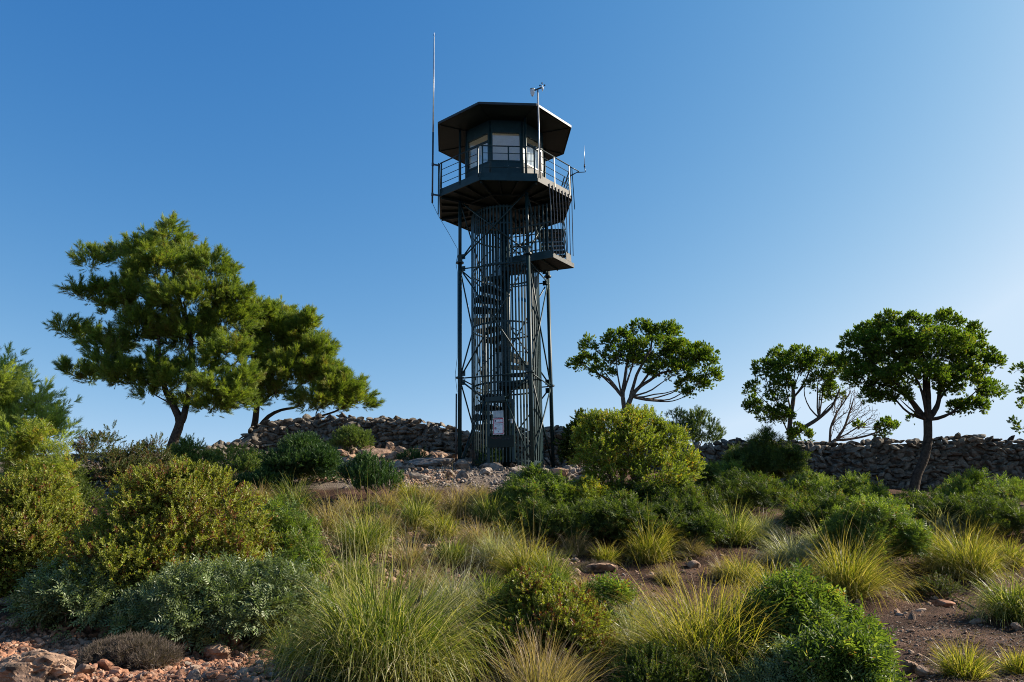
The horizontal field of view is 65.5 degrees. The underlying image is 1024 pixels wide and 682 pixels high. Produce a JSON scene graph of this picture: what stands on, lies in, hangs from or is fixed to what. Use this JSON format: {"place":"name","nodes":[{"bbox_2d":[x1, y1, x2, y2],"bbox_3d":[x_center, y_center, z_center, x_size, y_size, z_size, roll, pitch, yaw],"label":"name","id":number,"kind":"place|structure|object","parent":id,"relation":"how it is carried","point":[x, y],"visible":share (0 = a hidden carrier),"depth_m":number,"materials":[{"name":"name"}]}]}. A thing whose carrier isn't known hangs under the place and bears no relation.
{"place":"outdoors","nodes":[
{"label":"outdoors","id":0,"kind":"place"},
{"bbox_2d":[295,503,580,596],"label":"grass","id":1,"kind":"structure","parent":0,"point":[466,562],"depth_m":13.38,"materials":[{"name":"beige plant"}]},
{"bbox_2d":[342,457,609,488],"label":"gravel","id":2,"kind":"structure","parent":0,"point":[493,483],"depth_m":20.13,"materials":[{"name":"grey stone"}]},
{"bbox_2d":[0,448,1023,681],"bbox_3d":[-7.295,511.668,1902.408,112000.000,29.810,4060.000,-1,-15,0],"label":"ground","id":3,"kind":"structure","parent":0,"point":[331,493],"depth_m":12.53,"materials":[{"name":"soil"}]},
{"bbox_2d":[0,648,76,681],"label":"rock","id":4,"kind":"object","parent":3,"relation":"on","point":[38,665],"visible":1,"depth_m":6.14,"materials":[{"name":"beige stone"}]},
{"bbox_2d":[0,414,82,507],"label":"shrub","id":5,"kind":"object","parent":3,"relation":"on","point":[17,442],"visible":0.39,"depth_m":14.67,"materials":[{"name":"green plant"}]},
{"bbox_2d":[0,341,87,443],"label":"pine tree","id":6,"kind":"object","parent":3,"relation":"on","point":[17,383],"visible":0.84,"depth_m":18.96,"materials":[{"name":"plant"}]},
{"bbox_2d":[0,464,95,597],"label":"shrub","id":7,"kind":"object","parent":3,"relation":"on","point":[35,519],"visible":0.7,"depth_m":10.88,"materials":[{"name":"green plant"}]},
{"bbox_2d":[0,554,155,642],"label":"shrub","id":8,"kind":"object","parent":3,"relation":"on","point":[42,596],"visible":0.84,"depth_m":8.94,"materials":[{"name":"green plant"}]},
{"bbox_2d":[49,454,107,512],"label":"shrub","id":9,"kind":"object","parent":3,"relation":"on","point":[84,487],"visible":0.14,"depth_m":15.76,"materials":[{"name":"green plant"}]},
{"bbox_2d":[61,420,154,505],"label":"shrub","id":10,"kind":"object","parent":3,"relation":"on","point":[116,458],"visible":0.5,"depth_m":17.42,"materials":[{"name":"green plant"}]},
{"bbox_2d":[73,630,187,670],"bbox_3d":[-3.631,2.963,7.599,1.087,0.475,0.796,-1,-15,0],"label":"thorn cushion","id":11,"kind":"object","parent":3,"relation":"on","point":[145,649],"visible":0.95,"depth_m":7.46,"materials":[{"name":"plant"}]},
{"bbox_2d":[0,615,296,681],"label":"gravel","id":12,"kind":"structure","parent":3,"relation":"on","point":[119,673],"depth_m":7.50,"materials":[{"name":"gravel"}]},
{"bbox_2d":[120,432,176,481],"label":"shrub","id":13,"kind":"object","parent":3,"relation":"on","point":[167,458],"visible":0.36,"depth_m":18.38,"materials":[{"name":"green plant"}]},
{"bbox_2d":[42,209,267,446],"bbox_3d":[-12.213,-0.477,27.492,7.770,8.659,3.966,-4,-15,11],"label":"pine tree","id":14,"kind":"object","parent":3,"relation":"on","point":[177,325],"visible":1,"depth_m":26.87,"materials":[{"name":"green plant"}]},
{"bbox_2d":[43,452,283,608],"bbox_3d":[-4.356,2.496,10.247,2.970,2.184,2.722,-1,-15,0],"label":"shrub","id":15,"kind":"object","parent":3,"relation":"on","point":[162,512],"visible":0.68,"depth_m":9.81,"materials":[{"name":"green plant"}]},
{"bbox_2d":[159,433,226,463],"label":"shrub","id":16,"kind":"object","parent":3,"relation":"on","point":[181,447],"visible":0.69,"depth_m":21.12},
{"bbox_2d":[100,548,306,656],"bbox_3d":[-3.337,2.905,8.796,2.218,1.213,1.667,-1,-15,0],"label":"shrub","id":17,"kind":"object","parent":3,"relation":"on","point":[196,603],"visible":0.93,"depth_m":8.44,"materials":[{"name":"green plant"}]},
{"bbox_2d":[200,641,230,658],"bbox_3d":[-3.095,3.242,8.310,0.354,0.199,0.234,-10,-17,30],"label":"rock","id":18,"kind":"object","parent":3,"relation":"on","point":[219,650],"visible":0.81,"depth_m":8.23,"materials":[{"name":"beige stone"}]},
{"bbox_2d":[208,441,260,468],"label":"shrub","id":19,"kind":"object","parent":3,"relation":"on","point":[232,455],"visible":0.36,"depth_m":21.82,"materials":[{"name":"green plant"}]},
{"bbox_2d":[227,448,262,475],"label":"shrub","id":20,"kind":"object","parent":3,"relation":"on","point":[243,464],"visible":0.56,"depth_m":20.20,"materials":[{"name":"green plant"}]},
{"bbox_2d":[229,464,297,493],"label":"shrub","id":21,"kind":"object","parent":3,"relation":"on","point":[256,477],"visible":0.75,"depth_m":17.96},
{"bbox_2d":[218,548,343,648],"bbox_3d":[-2.615,2.945,9.063,1.413,1.167,1.245,5,-16,-21],"label":"shrub","id":22,"kind":"object","parent":3,"relation":"on","point":[279,572],"visible":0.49,"depth_m":8.91,"materials":[{"name":"green plant"}]},
{"bbox_2d":[241,616,321,668],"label":"grass tussock","id":23,"kind":"object","parent":3,"relation":"on","point":[280,651],"depth_m":7.66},
{"bbox_2d":[244,491,337,585],"bbox_3d":[-3.188,2.873,10.908,1.658,1.634,1.260,-1,-15,0],"label":"shrub","id":24,"kind":"object","parent":3,"relation":"on","point":[285,520],"visible":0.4,"depth_m":10.84,"materials":[{"name":"green plant"}]},
{"bbox_2d":[259,472,334,512],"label":"grass tussock","id":25,"kind":"object","parent":3,"relation":"on","point":[298,496],"depth_m":16.58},
{"bbox_2d":[254,430,345,487],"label":"shrub","id":26,"kind":"object","parent":3,"relation":"on","point":[303,453],"visible":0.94,"depth_m":18.47,"materials":[{"name":"plant"}]},
{"bbox_2d":[229,294,384,429],"bbox_3d":[-7.737,0.728,29.827,6.083,6.008,3.950,-1,-15,0],"label":"pine tree","id":27,"kind":"object","parent":3,"relation":"on","point":[282,356],"visible":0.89,"depth_m":29.17,"materials":[{"name":"green plant"}]},
{"bbox_2d":[301,490,367,536],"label":"grass tussock","id":28,"kind":"object","parent":3,"relation":"on","point":[325,518],"depth_m":14.90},
{"bbox_2d":[307,556,384,628],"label":"grass tussock","id":29,"kind":"object","parent":3,"relation":"on","point":[327,580],"depth_m":9.52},
{"bbox_2d":[324,423,375,453],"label":"shrub","id":30,"kind":"object","parent":3,"relation":"on","point":[348,437],"visible":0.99,"depth_m":24.67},
{"bbox_2d":[318,542,397,591],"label":"grass tussock","id":31,"kind":"object","parent":3,"relation":"on","point":[358,571],"depth_m":11.36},
{"bbox_2d":[321,480,414,562],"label":"grass tussock","id":32,"kind":"object","parent":3,"relation":"on","point":[346,541],"depth_m":13.30,"materials":[{"name":"plant"}]},
{"bbox_2d":[333,447,405,501],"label":"shrub","id":33,"kind":"object","parent":3,"relation":"on","point":[363,471],"visible":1,"depth_m":17.20,"materials":[{"name":"plant"}]},
{"bbox_2d":[300,457,465,485],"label":"gravel","id":34,"kind":"structure","parent":3,"relation":"on","point":[419,469],"depth_m":20.40,"materials":[{"name":"beige stone"}]},
{"bbox_2d":[361,485,404,511],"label":"grass tussock","id":35,"kind":"object","parent":3,"relation":"on","point":[387,500],"depth_m":16.42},
{"bbox_2d":[235,458,531,681],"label":"grass tussock","id":36,"kind":"object","parent":3,"relation":"on","point":[390,643],"depth_m":6.91,"materials":[{"name":"plant"}]},
{"bbox_2d":[373,519,434,568],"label":"grass tussock","id":37,"kind":"object","parent":3,"relation":"on","point":[413,557],"depth_m":12.61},
{"bbox_2d":[382,477,451,529],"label":"grass tussock","id":38,"kind":"object","parent":3,"relation":"on","point":[414,513],"depth_m":15.22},
{"bbox_2d":[390,556,472,598],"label":"grass tussock","id":39,"kind":"object","parent":3,"relation":"on","point":[427,581],"depth_m":11.11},
{"bbox_2d":[381,501,484,597],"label":"dry grass","id":40,"kind":"structure","parent":3,"relation":"on","point":[460,524],"depth_m":12.36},
{"bbox_2d":[410,508,466,540],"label":"grass tussock","id":41,"kind":"object","parent":3,"relation":"on","point":[448,527],"depth_m":14.28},
{"bbox_2d":[410,534,491,624],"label":"grass tussock","id":42,"kind":"object","parent":3,"relation":"on","point":[464,594],"depth_m":10.24,"materials":[{"name":"plant"}]},
{"bbox_2d":[417,619,486,681],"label":"grass tussock","id":43,"kind":"object","parent":3,"relation":"on","point":[443,676],"depth_m":7.21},
{"bbox_2d":[426,529,479,572],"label":"grass tussock","id":44,"kind":"object","parent":3,"relation":"on","point":[453,558],"depth_m":12.84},
{"bbox_2d":[426,467,485,521],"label":"grass tussock","id":45,"kind":"object","parent":3,"relation":"on","point":[461,505],"depth_m":16.15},
{"bbox_2d":[438,516,501,554],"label":"grass tussock","id":46,"kind":"object","parent":3,"relation":"on","point":[478,532],"depth_m":13.57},
{"bbox_2d":[456,565,506,605],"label":"grass tussock","id":47,"kind":"object","parent":3,"relation":"on","point":[487,588],"depth_m":10.90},
{"bbox_2d":[448,640,520,681],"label":"grass tussock","id":48,"kind":"object","parent":3,"relation":"on","point":[486,673],"depth_m":7.66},
{"bbox_2d":[463,484,514,524],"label":"grass tussock","id":49,"kind":"object","parent":3,"relation":"on","point":[489,510],"depth_m":15.53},
{"bbox_2d":[458,521,539,572],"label":"grass tussock","id":50,"kind":"object","parent":3,"relation":"on","point":[489,546],"depth_m":12.73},
{"bbox_2d":[438,102,578,467],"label":"watchtower","id":51,"kind":"structure","parent":3,"relation":"on","point":[504,191],"depth_m":23.80,"materials":[{"name":"metal"}]},
{"bbox_2d":[488,514,539,544],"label":"grass tussock","id":52,"kind":"object","parent":3,"relation":"on","point":[504,528],"depth_m":14.13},
{"bbox_2d":[472,509,572,582],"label":"grass tussock","id":53,"kind":"object","parent":3,"relation":"on","point":[508,566],"depth_m":11.96,"materials":[{"name":"plant"}]},
{"bbox_2d":[483,461,577,511],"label":"shrub","id":54,"kind":"object","parent":3,"relation":"on","point":[530,481],"visible":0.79,"depth_m":15.95,"materials":[{"name":"green plant"}]},
{"bbox_2d":[457,563,624,680],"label":"shrub","id":55,"kind":"object","parent":3,"relation":"on","point":[535,598],"visible":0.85,"depth_m":7.79,"materials":[{"name":"green plant"}]},
{"bbox_2d":[512,542,585,584],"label":"grass tussock","id":56,"kind":"object","parent":3,"relation":"on","point":[563,568],"depth_m":11.60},
{"bbox_2d":[472,618,628,681],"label":"grass tussock","id":57,"kind":"object","parent":3,"relation":"on","point":[527,675],"depth_m":6.27,"materials":[{"name":"plant"}]},
{"bbox_2d":[490,492,616,545],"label":"shrub","id":58,"kind":"object","parent":3,"relation":"on","point":[552,518],"visible":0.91,"depth_m":14.37,"materials":[{"name":"green plant"}]},
{"bbox_2d":[552,527,605,557],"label":"grass tussock","id":59,"kind":"object","parent":3,"relation":"on","point":[577,545],"depth_m":13.97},
{"bbox_2d":[552,407,606,466],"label":"shrub","id":60,"kind":"object","parent":3,"relation":"on","point":[566,447],"visible":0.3,"depth_m":23.47,"materials":[{"name":"green plant"}]},
{"bbox_2d":[562,473,614,508],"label":"shrub","id":61,"kind":"object","parent":3,"relation":"on","point":[590,486],"visible":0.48,"depth_m":16.21,"materials":[{"name":"green plant"}]},
{"bbox_2d":[584,538,631,566],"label":"grass tussock","id":62,"kind":"object","parent":3,"relation":"on","point":[606,554],"depth_m":13.60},
{"bbox_2d":[196,412,1023,489],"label":"dry stone wall","id":63,"kind":"structure","parent":3,"relation":"on","point":[889,463],"depth_m":24.50,"materials":[{"name":"stone"}]},
{"bbox_2d":[575,568,645,635],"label":"shrub","id":64,"kind":"object","parent":3,"relation":"on","point":[604,588],"visible":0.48,"depth_m":9.12,"materials":[{"name":"green plant"}]},
{"bbox_2d":[561,486,665,544],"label":"shrub","id":65,"kind":"object","parent":3,"relation":"on","point":[621,508],"visible":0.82,"depth_m":14.34,"materials":[{"name":"green plant"}]},
{"bbox_2d":[595,636,646,681],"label":"shrub","id":66,"kind":"object","parent":3,"relation":"on","point":[612,652],"visible":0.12,"depth_m":7.52,"materials":[{"name":"green plant"}]},
{"bbox_2d":[565,403,707,494],"bbox_3d":[2.702,2.506,17.337,3.171,2.523,2.202,-1,-15,0],"label":"yellowing shrub","id":67,"kind":"object","parent":3,"relation":"on","point":[632,425],"visible":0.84,"depth_m":17.16,"materials":[{"name":"green plant"}]},
{"bbox_2d":[604,584,679,635],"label":"grass tussock","id":68,"kind":"object","parent":3,"relation":"on","point":[632,609],"depth_m":9.29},
{"bbox_2d":[564,317,724,410],"bbox_3d":[4.564,0.836,27.776,5.443,3.611,2.439,-1,-15,0],"label":"evergreen tree","id":69,"kind":"object","parent":3,"relation":"on","point":[685,359],"visible":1,"depth_m":27.47,"materials":[{"name":"green plant"}]},
{"bbox_2d":[615,499,693,569],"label":"grass tussock","id":70,"kind":"object","parent":3,"relation":"on","point":[645,552],"depth_m":13.85,"materials":[{"name":"plant"}]},
{"bbox_2d":[606,637,722,681],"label":"shrub","id":71,"kind":"object","parent":3,"relation":"on","point":[638,671],"visible":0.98,"depth_m":6.54,"materials":[{"name":"green plant"}]},
{"bbox_2d":[647,558,688,586],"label":"grass tussock","id":72,"kind":"object","parent":3,"relation":"on","point":[664,579],"depth_m":12.32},
{"bbox_2d":[613,474,728,513],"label":"shrub","id":73,"kind":"object","parent":3,"relation":"on","point":[653,492],"visible":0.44,"depth_m":16.18,"materials":[{"name":"green plant"}]},
{"bbox_2d":[621,492,732,549],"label":"shrub","id":74,"kind":"object","parent":3,"relation":"on","point":[701,521],"visible":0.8,"depth_m":14.60,"materials":[{"name":"green plant"}]},
{"bbox_2d":[665,405,697,437],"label":"shrub","id":75,"kind":"object","parent":3,"relation":"on","point":[683,423],"visible":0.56,"depth_m":26.88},
{"bbox_2d":[577,519,798,681],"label":"grass tussock","id":76,"kind":"object","parent":3,"relation":"on","point":[688,637],"depth_m":7.09,"materials":[{"name":"plant"}]},
{"bbox_2d":[674,533,716,556],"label":"grass tussock","id":77,"kind":"object","parent":3,"relation":"on","point":[697,548],"depth_m":14.24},
{"bbox_2d":[678,404,726,445],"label":"shrub","id":78,"kind":"object","parent":3,"relation":"on","point":[699,415],"visible":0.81,"depth_m":27.10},
{"bbox_2d":[688,637,745,681],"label":"shrub","id":79,"kind":"object","parent":3,"relation":"on","point":[714,666],"visible":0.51,"depth_m":6.65,"materials":[{"name":"green plant"}]},
{"bbox_2d":[691,457,754,490],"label":"shrub","id":80,"kind":"object","parent":3,"relation":"on","point":[713,469],"visible":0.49,"depth_m":20.68,"materials":[{"name":"green plant"}]},
{"bbox_2d":[708,549,769,585],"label":"grass tussock","id":81,"kind":"object","parent":3,"relation":"on","point":[735,571],"depth_m":12.72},
{"bbox_2d":[708,495,784,549],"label":"grass tussock","id":82,"kind":"object","parent":3,"relation":"on","point":[739,530],"depth_m":15.38,"materials":[{"name":"plant"}]},
{"bbox_2d":[694,466,802,517],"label":"shrub","id":83,"kind":"object","parent":3,"relation":"on","point":[755,494],"visible":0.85,"depth_m":17.84,"materials":[{"name":"green plant"}]},
{"bbox_2d":[721,423,812,480],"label":"shrub","id":84,"kind":"object","parent":3,"relation":"on","point":[763,452],"visible":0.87,"depth_m":22.38,"materials":[{"name":"green plant"}]},
{"bbox_2d":[735,503,798,545],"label":"grass tussock","id":85,"kind":"object","parent":3,"relation":"on","point":[775,527],"depth_m":15.81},
{"bbox_2d":[731,632,823,681],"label":"shrub","id":86,"kind":"object","parent":3,"relation":"on","point":[771,668],"visible":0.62,"depth_m":6.37,"materials":[{"name":"green plant"}]},
{"bbox_2d":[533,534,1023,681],"bbox_3d":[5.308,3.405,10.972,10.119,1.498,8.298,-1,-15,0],"label":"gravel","id":87,"kind":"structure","parent":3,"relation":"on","point":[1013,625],"depth_m":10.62,"materials":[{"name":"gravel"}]},
{"bbox_2d":[729,550,836,601],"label":"grass tussock","id":88,"kind":"object","parent":3,"relation":"on","point":[755,577],"depth_m":11.51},
{"bbox_2d":[738,524,828,571],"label":"grass tussock","id":89,"kind":"object","parent":3,"relation":"on","point":[791,553],"depth_m":13.74,"materials":[{"name":"plant"}]},
{"bbox_2d":[551,537,1023,681],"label":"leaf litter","id":90,"kind":"object","parent":3,"relation":"on","point":[944,643],"visible":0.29,"depth_m":9.16,"materials":[{"name":"plant"}]},
{"bbox_2d":[740,343,851,441],"bbox_3d":[9.667,1.770,27.013,3.785,3.737,1.926,-1,-15,0],"label":"evergreen tree","id":91,"kind":"object","parent":3,"relation":"on","point":[786,358],"visible":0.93,"depth_m":26.83,"materials":[{"name":"green plant"}]},
{"bbox_2d":[773,468,837,502],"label":"shrub","id":92,"kind":"object","parent":3,"relation":"on","point":[806,481],"visible":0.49,"depth_m":20.12,"materials":[{"name":"green plant"}]},
{"bbox_2d":[719,557,902,659],"bbox_3d":[2.712,2.663,7.338,1.593,1.305,1.429,-1,-15,0],"label":"shrub","id":93,"kind":"object","parent":3,"relation":"on","point":[795,584],"visible":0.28,"depth_m":7.19,"materials":[{"name":"green plant"}]},
{"bbox_2d":[776,483,860,541],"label":"shrub","id":94,"kind":"object","parent":3,"relation":"on","point":[800,508],"visible":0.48,"depth_m":15.85,"materials":[{"name":"green plant"}]},
{"bbox_2d":[770,592,910,681],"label":"shrub","id":95,"kind":"object","parent":3,"relation":"on","point":[810,617],"visible":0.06,"depth_m":6.87,"materials":[{"name":"green plant"}]},
{"bbox_2d":[772,607,917,681],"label":"shrub","id":96,"kind":"object","parent":3,"relation":"on","point":[841,654],"visible":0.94,"depth_m":6.15,"materials":[{"name":"green plant"}]},
{"bbox_2d":[815,470,889,500],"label":"shrub","id":97,"kind":"object","parent":3,"relation":"on","point":[848,483],"visible":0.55,"depth_m":19.28,"materials":[{"name":"green plant"}]},
{"bbox_2d":[828,385,900,441],"bbox_3d":[11.859,2.532,26.958,2.804,2.355,1.396,2,-15,-13],"label":"bare tree","id":98,"kind":"object","parent":3,"relation":"on","point":[888,423],"visible":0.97,"depth_m":26.73,"materials":[{"name":"brown plant"}]},
{"bbox_2d":[793,493,939,609],"bbox_3d":[5.284,3.262,12.161,2.395,1.879,2.217,-1,-15,0],"label":"grass tussock","id":99,"kind":"object","parent":3,"relation":"on","point":[858,582],"depth_m":11.89,"materials":[{"name":"plant"}]},
{"bbox_2d":[809,490,938,570],"bbox_3d":[6.354,3.359,14.059,2.172,1.418,1.931,-1,-15,0],"label":"shrub","id":100,"kind":"object","parent":3,"relation":"on","point":[908,532],"visible":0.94,"depth_m":13.63,"materials":[{"name":"green plant"}]},
{"bbox_2d":[834,306,1013,493],"bbox_3d":[12.141,1.783,22.985,5.310,5.974,2.788,-1,-15,0],"label":"evergreen tree","id":101,"kind":"object","parent":3,"relation":"on","point":[912,346],"visible":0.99,"depth_m":23.04,"materials":[{"name":"green plant"}]},
{"bbox_2d":[879,485,982,526],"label":"shrub","id":102,"kind":"object","parent":3,"relation":"on","point":[922,502],"visible":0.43,"depth_m":17.25,"materials":[{"name":"green plant"}]},
{"bbox_2d":[909,570,968,598],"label":"shrub","id":103,"kind":"object","parent":3,"relation":"on","point":[943,586],"visible":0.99,"depth_m":12.24,"materials":[{"name":"green plant"}]},
{"bbox_2d":[912,504,980,545],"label":"grass tussock","id":104,"kind":"object","parent":3,"relation":"on","point":[941,525],"depth_m":16.62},
{"bbox_2d":[896,515,1023,590],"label":"grass tussock","id":105,"kind":"object","parent":3,"relation":"on","point":[955,562],"depth_m":13.09,"materials":[{"name":"plant"}]},
{"bbox_2d":[923,632,1018,681],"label":"grass tussock","id":106,"kind":"object","parent":3,"relation":"on","point":[960,668],"depth_m":7.01,"materials":[{"name":"plant"}]},
{"bbox_2d":[926,464,1023,508],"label":"shrub","id":107,"kind":"object","parent":3,"relation":"on","point":[974,481],"visible":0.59,"depth_m":18.79,"materials":[{"name":"green plant"}]},
{"bbox_2d":[929,490,1023,542],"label":"shrub","id":108,"kind":"object","parent":3,"relation":"on","point":[999,512],"visible":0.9,"depth_m":16.31,"materials":[{"name":"green plant"}]},
{"bbox_2d":[954,557,1023,631],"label":"grass tussock","id":109,"kind":"object","parent":3,"relation":"on","point":[1010,608],"depth_m":10.23,"materials":[{"name":"plant"}]},
{"bbox_2d":[975,529,1023,572],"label":"grass tussock","id":110,"kind":"object","parent":3,"relation":"on","point":[1014,553],"depth_m":14.26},
{"bbox_2d":[988,641,1023,675],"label":"grass tussock","id":111,"kind":"object","parent":3,"relation":"on","point":[1012,664],"depth_m":7.48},
{"bbox_2d":[1006,361,1023,434],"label":"evergreen tree","id":112,"kind":"object","parent":3,"relation":"on","point":[1013,421],"visible":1,"depth_m":21.48,"materials":[{"name":"green plant"}]},
{"bbox_2d":[0,0,1023,454],"label":"sky","id":113,"kind":"structure","parent":0,"point":[760,175],"materials":[{"name":"blue"}]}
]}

